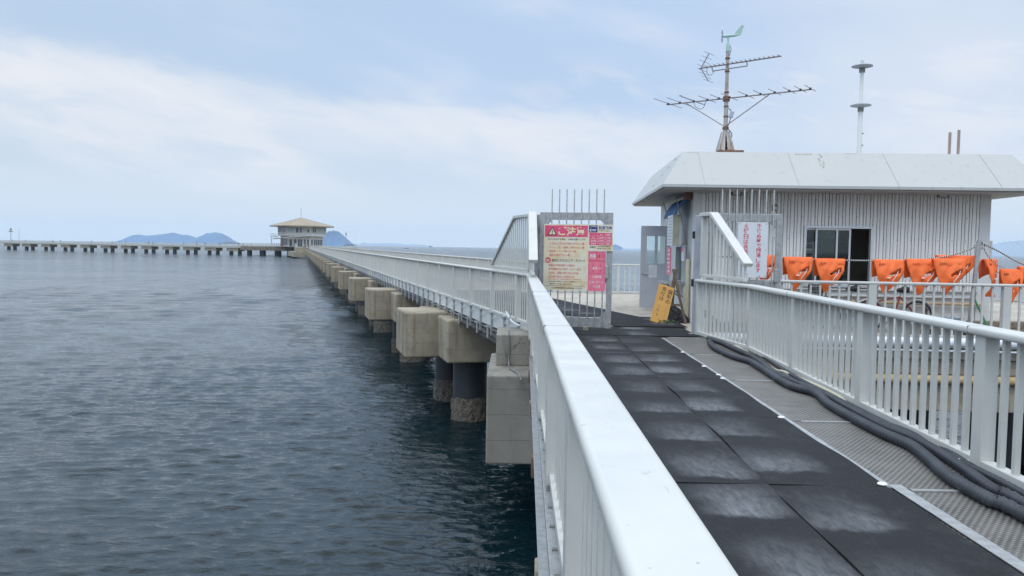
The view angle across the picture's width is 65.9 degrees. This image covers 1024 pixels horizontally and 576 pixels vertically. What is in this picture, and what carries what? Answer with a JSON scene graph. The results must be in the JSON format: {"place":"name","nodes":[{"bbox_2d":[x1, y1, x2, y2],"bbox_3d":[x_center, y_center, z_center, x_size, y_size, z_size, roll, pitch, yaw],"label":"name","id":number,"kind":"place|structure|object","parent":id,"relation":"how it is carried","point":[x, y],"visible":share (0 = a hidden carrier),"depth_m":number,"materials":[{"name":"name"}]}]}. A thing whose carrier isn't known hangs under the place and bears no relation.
{"place":"outdoors","nodes":[
{"label":"outdoors","id":0,"kind":"place"},
{"bbox_2d":[114,232,241,243],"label":"island","id":1,"kind":"structure","parent":0,"point":[214,237],"depth_m":5128.15,"materials":[{"name":"blue"}]},
{"bbox_2d":[323,230,355,245],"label":"island","id":2,"kind":"structure","parent":0,"point":[334,238],"depth_m":4254.85,"materials":[{"name":"blue"}]},
{"bbox_2d":[354,242,431,246],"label":"shore","id":3,"kind":"structure","parent":0,"point":[387,244],"depth_m":4955.54,"materials":[{"name":"blue"}]},
{"bbox_2d":[0,240,1023,575],"bbox_3d":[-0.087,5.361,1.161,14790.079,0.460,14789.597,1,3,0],"label":"water","id":4,"kind":"structure","parent":0,"point":[200,412],"depth_m":22.72,"materials":[{"name":"teal liquid"}]},
{"bbox_2d":[0,242,244,254],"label":"cross pier","id":5,"kind":"structure","parent":4,"relation":"in","point":[210,249],"depth_m":384.53,"materials":[{"name":"concrete"}]},
{"bbox_2d":[0,240,249,246],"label":"pier railing","id":6,"kind":"object","parent":5,"relation":"on","point":[72,242],"visible":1,"depth_m":384.61,"materials":[{"name":"white metal"}]},
{"bbox_2d":[1,240,250,246],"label":"pier railing","id":7,"kind":"object","parent":5,"relation":"on","point":[125,243],"visible":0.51,"depth_m":388.18,"materials":[{"name":"white metal"}]},
{"bbox_2d":[240,246,357,256],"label":"pavilion platform","id":8,"kind":"structure","parent":4,"relation":"in","point":[296,251],"depth_m":347.15,"materials":[{"name":"beige concrete"}]},
{"bbox_2d":[242,243,296,246],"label":"platform railing","id":9,"kind":"object","parent":8,"relation":"on","point":[295,245],"visible":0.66,"depth_m":348.63,"materials":[{"name":"white metal"}]},
{"bbox_2d":[269,218,333,246],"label":"pavilion","id":10,"kind":"structure","parent":8,"relation":"on","point":[299,231],"depth_m":338.79,"materials":[{"name":"beige"}]},
{"bbox_2d":[287,227,294,232],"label":"window","id":11,"kind":"structure","parent":10,"relation":"in","point":[289,229],"depth_m":336.82,"materials":[{"name":"grey glass"}]},
{"bbox_2d":[298,239,302,246],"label":"door","id":12,"kind":"structure","parent":10,"relation":"in","point":[300,241],"depth_m":338.47,"materials":[{"name":"grey glass"}]},
{"bbox_2d":[314,239,322,245],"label":"window","id":13,"kind":"structure","parent":10,"relation":"in","point":[316,241],"depth_m":344.13,"materials":[{"name":"grey glass"}]},
{"bbox_2d":[319,228,324,233],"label":"window","id":14,"kind":"structure","parent":10,"relation":"in","point":[321,230],"depth_m":344.64,"materials":[{"name":"grey glass"}]},
{"bbox_2d":[305,248,528,421],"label":"fishing pier","id":15,"kind":"structure","parent":4,"relation":"in","point":[456,339],"depth_m":25.32,"materials":[{"name":"concrete"}]},
{"bbox_2d":[307,245,528,325],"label":"pier railing","id":16,"kind":"object","parent":15,"relation":"on","point":[441,278],"visible":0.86,"depth_m":24.39,"materials":[{"name":"white metal"}]},
{"bbox_2d":[491,214,529,271],"bbox_3d":[-0.048,-1.039,18.162,0.090,1.220,3.318,0,3,-15],"label":"raised screen","id":17,"kind":"object","parent":16,"relation":"on","point":[516,254],"visible":0.86,"depth_m":17.73,"materials":[{"name":"white paint"}]},
{"bbox_2d":[506,311,522,325],"bbox_3d":[0.041,0.675,17.108,0.062,0.239,1.354,0,3,-15],"label":"cable conduit","id":18,"kind":"object","parent":16,"relation":"attached to","point":[513,322],"visible":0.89,"depth_m":17.12,"materials":[{"name":"white plastic"}]},
{"bbox_2d":[319,246,529,286],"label":"pier railing","id":19,"kind":"object","parent":15,"relation":"on","point":[475,262],"visible":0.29,"depth_m":47.96,"materials":[{"name":"white metal"}]},
{"bbox_2d":[486,327,532,463],"bbox_3d":[1.232,2.967,16.223,3.440,4.050,3.100,1,3,0],"label":"abutment","id":20,"kind":"object","parent":4,"relation":"in","point":[509,438],"visible":0.27,"depth_m":14.66,"materials":[{"name":"grey concrete"}]},
{"bbox_2d":[508,313,521,380],"bbox_3d":[0.008,1.113,15.674,0.158,0.999,2.816,1,3,-4],"label":"cable conduit","id":21,"kind":"object","parent":20,"relation":"attached to","point":[509,349],"visible":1,"depth_m":15.78,"materials":[{"name":"metal"}]},
{"bbox_2d":[528,337,1023,575],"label":"footbridge","id":22,"kind":"object","parent":20,"relation":"on","point":[917,481],"visible":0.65,"depth_m":6.28,"materials":[{"name":"metal"}]},
{"bbox_2d":[577,335,631,352],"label":"rubber mat","id":23,"kind":"object","parent":22,"relation":"on","point":[602,343],"visible":0.56,"depth_m":13.53,"materials":[{"name":"black rubber"}]},
{"bbox_2d":[589,353,657,377],"bbox_3d":[1.230,1.077,11.252,1.331,0.015,2.284,1,3,1],"label":"rubber mat","id":24,"kind":"object","parent":22,"relation":"on","point":[621,364],"visible":0.53,"depth_m":11.06,"materials":[{"name":"black rubber"}]},
{"bbox_2d":[527,274,737,575],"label":"bridge railing","id":25,"kind":"object","parent":22,"relation":"on","point":[621,505],"visible":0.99,"depth_m":2.52,"materials":[{"name":"white metal"}]},
{"bbox_2d":[528,211,537,274],"bbox_3d":[0.405,-0.904,15.394,0.180,1.250,1.770,1,3,0],"label":"raised screen","id":26,"kind":"object","parent":25,"relation":"on","point":[532,233],"visible":1,"depth_m":15.20,"materials":[{"name":"white paint"}]},
{"bbox_2d":[604,376,696,415],"bbox_3d":[1.189,1.194,8.955,1.322,0.016,2.284,1,3,1],"label":"rubber mat","id":27,"kind":"object","parent":22,"relation":"on","point":[645,396],"visible":0.51,"depth_m":8.72,"materials":[{"name":"black rubber"}]},
{"bbox_2d":[616,336,686,354],"bbox_3d":[2.352,0.972,13.657,0.843,0.015,2.534,1,3,1],"label":"rubber mat","id":28,"kind":"object","parent":22,"relation":"on","point":[645,344],"visible":1,"depth_m":13.49,"materials":[{"name":"black rubber"}]},
{"bbox_2d":[634,353,721,378],"bbox_3d":[2.312,1.095,11.235,0.843,0.015,2.284,1,3,1],"label":"rubber mat","id":29,"kind":"object","parent":22,"relation":"on","point":[674,365],"visible":0.99,"depth_m":11.09,"materials":[{"name":"black rubber"}]},
{"bbox_2d":[631,415,767,483],"bbox_3d":[1.155,1.310,6.683,1.337,0.016,2.234,1,3,1],"label":"rubber mat","id":30,"kind":"object","parent":22,"relation":"on","point":[692,449],"visible":0.58,"depth_m":6.39,"materials":[{"name":"black rubber"}]},
{"bbox_2d":[658,377,778,417],"bbox_3d":[2.274,1.213,8.939,0.851,0.015,2.284,1,3,1],"label":"rubber mat","id":31,"kind":"object","parent":22,"relation":"on","point":[710,397],"visible":1,"depth_m":8.71,"materials":[{"name":"black rubber"}]},
{"bbox_2d":[676,483,860,575],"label":"rubber mat","id":32,"kind":"object","parent":22,"relation":"on","point":[759,529],"visible":0.5,"depth_m":4.57,"materials":[{"name":"black rubber"}]},
{"bbox_2d":[699,416,886,486],"bbox_3d":[2.236,1.329,6.667,0.850,0.016,2.234,1,3,1],"label":"rubber mat","id":33,"kind":"object","parent":22,"relation":"on","point":[775,451],"visible":1,"depth_m":6.36,"materials":[{"name":"black rubber"}]},
{"bbox_2d":[695,279,1023,488],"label":"bridge railing","id":34,"kind":"object","parent":22,"relation":"on","point":[772,319],"visible":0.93,"depth_m":7.75,"materials":[{"name":"white metal"}]},
{"bbox_2d":[700,212,752,280],"bbox_3d":[3.803,-0.769,14.143,0.170,1.220,1.999,0,3,-9],"label":"raised screen","id":35,"kind":"object","parent":34,"relation":"attached to","point":[735,246],"visible":1,"depth_m":14.27,"materials":[{"name":"white paint"}]},
{"bbox_2d":[734,345,968,460],"bbox_3d":[3.597,1.331,6.818,0.256,0.034,13.489,1,3,1],"label":"cable conduit","id":36,"kind":"object","parent":34,"relation":"attached to","point":[817,385],"visible":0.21,"depth_m":9.57,"materials":[{"name":"grey plastic"}]},
{"bbox_2d":[706,336,1023,505],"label":"corrugated hose","id":37,"kind":"object","parent":22,"relation":"on","point":[969,472],"visible":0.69,"depth_m":6.66,"materials":[{"name":"black plastic"}]},
{"bbox_2d":[707,339,1023,522],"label":"corrugated hose","id":38,"kind":"object","parent":22,"relation":"on","point":[947,475],"visible":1,"depth_m":6.65,"materials":[{"name":"black plastic"}]},
{"bbox_2d":[761,356,1023,496],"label":"corrugated hose","id":39,"kind":"object","parent":22,"relation":"on","point":[993,477],"visible":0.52,"depth_m":6.19,"materials":[{"name":"black plastic"}]},
{"bbox_2d":[770,485,1023,575],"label":"rubber mat","id":40,"kind":"object","parent":22,"relation":"on","point":[873,531],"visible":1,"depth_m":4.59,"materials":[{"name":"black rubber"}]},
{"bbox_2d":[807,347,1016,353],"bbox_3d":[11.781,1.260,14.696,15.800,0.040,0.040,1,3,3],"label":"thin pipe","id":41,"kind":"object","parent":22,"relation":"attached to","point":[921,350],"depth_m":14.91,"materials":[{"name":"white metal"}]},
{"bbox_2d":[450,288,1023,468],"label":"hut platform","id":42,"kind":"structure","parent":4,"relation":"in","point":[625,303],"depth_m":16.37,"materials":[{"name":"concrete"}]},
{"bbox_2d":[449,290,502,297],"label":"rubber mat","id":43,"kind":"object","parent":42,"relation":"on","point":[450,292],"visible":0.13,"depth_m":26.91,"materials":[{"name":"grey rubber"}]},
{"bbox_2d":[476,290,506,297],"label":"rubber mat","id":44,"kind":"object","parent":42,"relation":"on","point":[497,292],"visible":0.18,"depth_m":28.33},
{"bbox_2d":[466,298,523,308],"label":"rubber mat","id":45,"kind":"object","parent":42,"relation":"on","point":[495,303],"visible":0.12,"depth_m":23.09,"materials":[{"name":"grey rubber"}]},
{"bbox_2d":[495,309,576,319],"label":"rubber mat","id":46,"kind":"object","parent":42,"relation":"on","point":[525,313],"visible":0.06,"depth_m":19.45,"materials":[{"name":"grey rubber"}]},
{"bbox_2d":[534,214,539,277],"bbox_3d":[0.520,-0.334,16.121,0.130,2.330,0.105,1,3,0],"label":"gate post","id":47,"kind":"object","parent":42,"relation":"on","point":[536,268],"visible":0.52,"depth_m":16.05,"materials":[{"name":"grey metal"}]},
{"bbox_2d":[538,189,612,329],"bbox_3d":[1.250,-0.562,15.782,1.504,2.835,0.125,2,3,12],"label":"gate leaf","id":48,"kind":"object","parent":47,"relation":"attached to","point":[603,320],"visible":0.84,"depth_m":15.72,"materials":[{"name":"metal"}]},
{"bbox_2d":[543,224,587,290],"bbox_3d":[1.074,-0.612,15.759,0.900,1.320,0.015,2,3,12],"label":"warning sign","id":49,"kind":"object","parent":48,"relation":"attached to","point":[565,264],"visible":1,"depth_m":15.76,"materials":[{"name":"beige"}]},
{"bbox_2d":[588,251,605,290],"bbox_3d":[1.679,-0.331,15.645,0.345,0.790,0.010,2,3,12],"label":"pink poster","id":50,"kind":"object","parent":48,"relation":"attached to","point":[596,269],"visible":1,"depth_m":15.64,"materials":[{"name":"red paper"}]},
{"bbox_2d":[588,224,612,250],"bbox_3d":[1.746,-0.993,15.591,0.500,0.520,0.016,2,3,12],"label":"price sign","id":51,"kind":"object","parent":48,"relation":"attached to","point":[600,237],"visible":1,"depth_m":15.59,"materials":[{"name":"pink"}]},
{"bbox_2d":[552,298,595,307],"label":"rubber mat","id":52,"kind":"object","parent":42,"relation":"on","point":[568,304],"visible":0.25,"depth_m":22.61,"materials":[{"name":"grey rubber"}]},
{"bbox_2d":[559,308,638,317],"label":"rubber mat","id":53,"kind":"object","parent":42,"relation":"on","point":[568,311],"visible":0.45,"depth_m":20.16,"materials":[{"name":"black rubber"}]},
{"bbox_2d":[611,316,686,326],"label":"rubber mat","id":54,"kind":"object","parent":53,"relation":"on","point":[631,321],"visible":0.74,"depth_m":17.34,"materials":[{"name":"black rubber"}]},
{"bbox_2d":[667,303,688,322],"bbox_3d":[3.630,0.562,17.993,0.838,0.431,0.603,1,3,0],"label":"plastic sheet heap","id":55,"kind":"object","parent":54,"relation":"on","point":[675,313],"visible":0.47,"depth_m":17.87,"materials":[{"name":"black plastic"}]},
{"bbox_2d":[572,327,698,336],"bbox_3d":[2.148,0.858,15.807,2.852,0.016,1.550,1,3,1],"label":"rubber mat","id":56,"kind":"object","parent":42,"relation":"on","point":[647,331],"visible":0.67,"depth_m":15.67,"materials":[{"name":"black rubber"}]},
{"bbox_2d":[650,283,674,321],"bbox_3d":[3.370,0.367,17.680,0.278,0.928,0.605,3,4,39],"label":"handwritten board","id":57,"kind":"object","parent":42,"relation":"on","point":[662,302],"visible":0.96,"depth_m":17.68,"materials":[{"name":"yellow wood"}]},
{"bbox_2d":[658,319,677,323],"bbox_3d":[3.409,0.757,17.288,0.465,0.156,0.304,1,3,0],"label":"weed","id":58,"kind":"object","parent":42,"relation":"on","point":[667,321],"visible":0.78,"depth_m":17.28,"materials":[{"name":"green plant"}]},
{"bbox_2d":[671,269,686,323],"bbox_3d":[3.658,0.175,18.029,0.573,1.237,0.642,1,3,0],"label":"easel","id":59,"kind":"object","parent":42,"relation":"on","point":[674,283],"visible":0.71,"depth_m":17.81,"materials":[{"name":"brown wood"}]},
{"bbox_2d":[688,215,700,333],"bbox_3d":[3.617,-0.245,15.377,0.265,2.330,0.255,1,3,0],"label":"gate post","id":60,"kind":"object","parent":42,"relation":"on","point":[696,234],"visible":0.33,"depth_m":15.32,"materials":[{"name":"grey metal"}]},
{"bbox_2d":[705,189,782,331],"bbox_3d":[4.465,-0.483,15.250,1.444,2.835,0.125,1,3,2],"label":"gate leaf","id":61,"kind":"object","parent":60,"relation":"attached to","point":[775,221],"visible":0.42,"depth_m":15.19,"materials":[{"name":"metal"}]},
{"bbox_2d":[738,222,767,277],"bbox_3d":[4.621,-0.734,15.174,0.565,1.060,0.014,1,3,2],"label":"closing time sign","id":62,"kind":"object","parent":61,"relation":"attached to","point":[753,239],"visible":0.85,"depth_m":15.17,"materials":[{"name":"white"}]},
{"bbox_2d":[553,264,999,300],"bbox_3d":[9.859,-0.224,28.942,16.690,1.100,0.100,1,3,3],"label":"platform railing","id":63,"kind":"object","parent":42,"relation":"on","point":[635,265],"visible":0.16,"depth_m":29.25,"materials":[{"name":"white metal"}]},
{"bbox_2d":[632,152,1023,327],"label":"ticket hut","id":64,"kind":"object","parent":42,"relation":"on","point":[858,206],"visible":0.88,"depth_m":17.47,"materials":[{"name":"white metal"}]},
{"bbox_2d":[639,226,669,307],"bbox_3d":[3.906,-0.574,21.586,0.780,2.240,0.096,1,3,3],"label":"door","id":65,"kind":"structure","parent":64,"relation":"in","point":[650,273],"depth_m":21.60,"materials":[{"name":"grey paint"}]},
{"bbox_2d":[716,52,743,151],"bbox_3d":[5.483,-4.506,19.865,0.634,2.780,0.620,1,3,3],"label":"antenna mast","id":66,"kind":"object","parent":64,"relation":"on","point":[723,145],"visible":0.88,"depth_m":19.70,"materials":[{"name":"metal"}]},
{"bbox_2d":[726,108,733,140],"bbox_3d":[5.444,-4.077,19.708,0.189,0.817,0.070,1,3,3],"label":"junction box","id":67,"kind":"object","parent":66,"relation":"attached to","point":[731,114],"visible":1,"depth_m":19.68,"materials":[{"name":"grey plastic"}]},
{"bbox_2d":[721,25,743,55],"bbox_3d":[5.494,-6.163,19.675,0.553,0.756,0.116,1,3,6],"label":"wind vane","id":68,"kind":"object","parent":66,"relation":"attached to","point":[738,32],"visible":1,"depth_m":19.65,"materials":[{"name":"green plastic"}]},
{"bbox_2d":[653,85,814,126],"bbox_3d":[5.522,-4.397,19.578,3.715,0.764,1.653,3,4,37],"label":"long aerial","id":69,"kind":"object","parent":66,"relation":"attached to","point":[747,95],"visible":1,"depth_m":19.60,"materials":[{"name":"grey metal"}]},
{"bbox_2d":[697,51,781,82],"bbox_3d":[5.591,-5.554,19.450,2.149,0.705,0.522,4,4,41],"label":"short aerial","id":70,"kind":"object","parent":66,"relation":"attached to","point":[723,64],"visible":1,"depth_m":19.71,"materials":[{"name":"grey metal"}]},
{"bbox_2d":[817,238,848,287],"bbox_3d":[8.182,-0.301,20.163,0.750,1.950,0.040,1,3,3],"label":"inner door","id":71,"kind":"structure","parent":64,"relation":"in","point":[827,245],"depth_m":20.11,"materials":[{"name":"black"}]},
{"bbox_2d":[802,226,873,287],"bbox_3d":[7.255,-0.696,17.612,1.500,1.360,0.160,1,3,3],"label":"window","id":72,"kind":"structure","parent":64,"relation":"in","point":[870,251],"depth_m":17.57,"materials":[{"name":"silver metal"}]},
{"bbox_2d":[850,60,872,152],"bbox_3d":[8.985,-4.464,20.356,0.520,2.760,0.520,1,3,3],"label":"siren pole","id":73,"kind":"object","parent":64,"relation":"on","point":[861,105],"visible":0.98,"depth_m":20.30,"materials":[{"name":"white metal"}]},
{"bbox_2d":[948,132,951,153],"bbox_3d":[10.695,-3.401,19.302,0.066,0.800,0.066,1,3,0],"label":"vent pipe","id":74,"kind":"object","parent":64,"relation":"on","point":[949,142],"visible":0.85,"depth_m":19.27,"materials":[{"name":"metal"}]},
{"bbox_2d":[956,130,960,153],"bbox_3d":[10.905,-3.427,19.288,0.066,0.860,0.066,1,3,0],"label":"vent pipe","id":75,"kind":"object","parent":64,"relation":"on","point":[958,141],"visible":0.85,"depth_m":19.26,"materials":[{"name":"metal"}]},
{"bbox_2d":[804,284,883,327],"bbox_3d":[7.115,0.389,16.954,1.725,1.012,0.584,2,3,11],"label":"bicycle","id":76,"kind":"object","parent":42,"relation":"on","point":[853,288],"visible":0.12,"depth_m":16.89,"materials":[{"name":"black metal"}]},
{"bbox_2d":[716,333,1016,349],"bbox_3d":[11.786,1.108,14.728,15.800,0.190,0.190,1,3,3],"label":"drain pipe","id":77,"kind":"object","parent":42,"relation":"on","point":[1013,345],"depth_m":14.90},
{"bbox_2d":[737,279,1023,338],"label":"platform railing","id":78,"kind":"object","parent":42,"relation":"on","point":[1005,307],"visible":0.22,"depth_m":15.31,"materials":[{"name":"white metal"}]},
{"bbox_2d":[852,285,931,326],"bbox_3d":[8.050,0.417,16.695,1.725,1.012,0.584,1,3,-2],"label":"bicycle","id":79,"kind":"object","parent":42,"relation":"on","point":[928,306],"visible":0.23,"depth_m":16.68,"materials":[{"name":"red metal"}]},
{"bbox_2d":[795,372,1015,385],"bbox_3d":[11.531,1.812,14.879,16.300,0.166,0.170,1,3,3],"label":"water pipe","id":80,"kind":"object","parent":42,"relation":"attached to","point":[1012,381],"depth_m":15.03,"materials":[{"name":"beige metal"}]},
{"bbox_2d":[910,324,975,335],"bbox_3d":[8.839,0.868,16.470,1.200,0.125,1.010,1,3,3],"label":"wooden pallet","id":81,"kind":"object","parent":42,"relation":"on","point":[930,330],"visible":0.01,"depth_m":16.25,"materials":[{"name":"brown wood"}]},
{"bbox_2d":[967,240,981,321],"bbox_3d":[9.190,0.019,15.715,0.228,1.956,0.090,1,3,-6],"label":"leaning pole","id":82,"kind":"object","parent":42,"relation":"on","point":[976,262],"visible":0.53,"depth_m":15.67,"materials":[{"name":"metal"}]},
{"bbox_2d":[975,299,987,325],"bbox_3d":[9.600,0.571,16.108,0.044,0.800,0.430,-1,4,-36],"label":"green pole","id":83,"kind":"object","parent":42,"relation":"on","point":[978,307],"visible":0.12,"depth_m":16.13,"materials":[{"name":"green plastic"}]},
{"bbox_2d":[1013,287,1023,301],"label":"platform railing","id":84,"kind":"object","parent":42,"relation":"on","point":[1016,300],"visible":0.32,"depth_m":27.84,"materials":[{"name":"white metal"}]},
{"bbox_2d":[0,0,1023,249],"label":"sky","id":85,"kind":"structure","parent":0,"point":[434,123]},
{"bbox_2d":[613,244,623,249],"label":"island","id":86,"kind":"structure","parent":0,"point":[616,247],"depth_m":5522.69,"materials":[{"name":"blue"}]},
{"bbox_2d":[621,248,649,250],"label":"shore","id":87,"kind":"structure","parent":0,"point":[633,249],"depth_m":5153.67,"materials":[{"name":"blue"}]},
{"bbox_2d":[940,315,964,320],"bbox_3d":[9.139,0.684,16.393,0.360,0.260,0.280,1,3,-2],"label":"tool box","id":88,"kind":"object","parent":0,"point":[956,318],"visible":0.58,"depth_m":16.27,"materials":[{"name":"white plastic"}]},
{"bbox_2d":[966,320,1023,327],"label":"timber beam","id":89,"kind":"structure","parent":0,"point":[1013,324],"depth_m":16.28,"materials":[{"name":"brown wood"}]},
{"bbox_2d":[992,240,1023,256],"bbox_3d":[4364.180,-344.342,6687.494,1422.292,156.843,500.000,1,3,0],"label":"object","id":90,"kind":"structure","parent":0,"point":[1011,248],"depth_m":6528.30,"materials":[{"name":"blue"}]},
{"bbox_3d":[9.340,-0.743,15.776,0.187,0.375,0.084,1,3,3],"label":"rope knot","id":91,"kind":"object","parent":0,"visible":0},
{"bbox_2d":[719,244,981,260],"bbox_3d":[6.827,-0.740,16.008,5.176,0.387,0.072,1,3,4],"label":"rope","id":92,"kind":"object","parent":91,"relation":"attached to","point":[899,259],"visible":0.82,"depth_m":15.91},
{"bbox_2d":[760,255,774,279],"bbox_3d":[5.163,-0.359,16.061,0.412,0.622,0.310,1,3,3],"label":"life vest","id":93,"kind":"object","parent":92,"relation":"hanging from","point":[768,274],"visible":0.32,"depth_m":16.00,"materials":[{"name":"orange fabric"}]},
{"bbox_2d":[782,257,812,291],"bbox_3d":[5.809,-0.278,16.028,0.574,0.707,0.313,1,3,3],"label":"life vest","id":94,"kind":"object","parent":92,"relation":"hanging from","point":[792,267],"visible":0.92,"depth_m":15.99,"materials":[{"name":"orange fabric"}]},
{"bbox_2d":[813,258,844,291],"bbox_3d":[6.439,-0.254,16.015,0.595,0.691,0.266,1,3,3],"label":"life vest","id":95,"kind":"object","parent":92,"relation":"hanging from","point":[823,268],"visible":0.92,"depth_m":15.95,"materials":[{"name":"orange fabric"}]},
{"bbox_2d":[871,259,903,293],"bbox_3d":[7.595,-0.223,15.921,0.594,0.707,0.311,1,3,3],"label":"life vest","id":96,"kind":"object","parent":92,"relation":"hanging from","point":[882,270],"visible":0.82,"depth_m":15.87,"materials":[{"name":"orange fabric"}]},
{"bbox_2d":[904,259,936,294],"bbox_3d":[8.274,-0.221,15.881,0.676,0.725,0.314,1,3,3],"label":"life vest","id":97,"kind":"object","parent":92,"relation":"hanging from","point":[915,270],"visible":0.84,"depth_m":15.85,"materials":[{"name":"orange fabric"}]},
{"bbox_2d":[931,258,966,295],"bbox_3d":[8.705,-0.217,15.716,0.635,0.743,0.261,1,3,3],"label":"life vest","id":98,"kind":"object","parent":92,"relation":"hanging from","point":[945,269],"visible":0.88,"depth_m":15.66,"materials":[{"name":"orange fabric"}]},
{"bbox_2d":[935,255,974,279],"bbox_3d":[8.961,-0.365,15.932,0.738,0.592,0.313,1,3,3],"label":"life vest","id":99,"kind":"object","parent":92,"relation":"hanging from","point":[970,261],"visible":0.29,"depth_m":15.90,"materials":[{"name":"orange fabric"}]},
{"bbox_2d":[982,245,1004,268],"bbox_3d":[10.491,-0.585,15.793,2.179,0.500,0.065,1,3,2],"label":"rope","id":100,"kind":"object","parent":91,"relation":"attached to","point":[991,259],"visible":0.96,"depth_m":15.84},
{"bbox_2d":[978,259,997,296],"bbox_3d":[9.638,-0.202,15.895,0.370,0.764,0.315,0,3,-25],"label":"life vest","id":101,"kind":"object","parent":100,"relation":"hanging from","point":[988,267],"visible":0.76,"depth_m":15.87,"materials":[{"name":"orange fabric"}]},
{"bbox_2d":[999,269,1022,301],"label":"life vest","id":102,"kind":"object","parent":100,"relation":"hanging from","point":[1010,276],"visible":0.66,"depth_m":15.68,"materials":[{"name":"orange fabric"}]},
{"bbox_2d":[1016,266,1023,283],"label":"life vest","id":103,"kind":"object","parent":100,"relation":"hanging from","point":[1020,267],"visible":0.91,"depth_m":15.67,"materials":[{"name":"orange fabric"}]},
{"bbox_2d":[984,243,1023,264],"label":"rope","id":104,"kind":"object","parent":91,"relation":"attached to","point":[1003,254],"visible":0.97,"depth_m":15.82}
]}

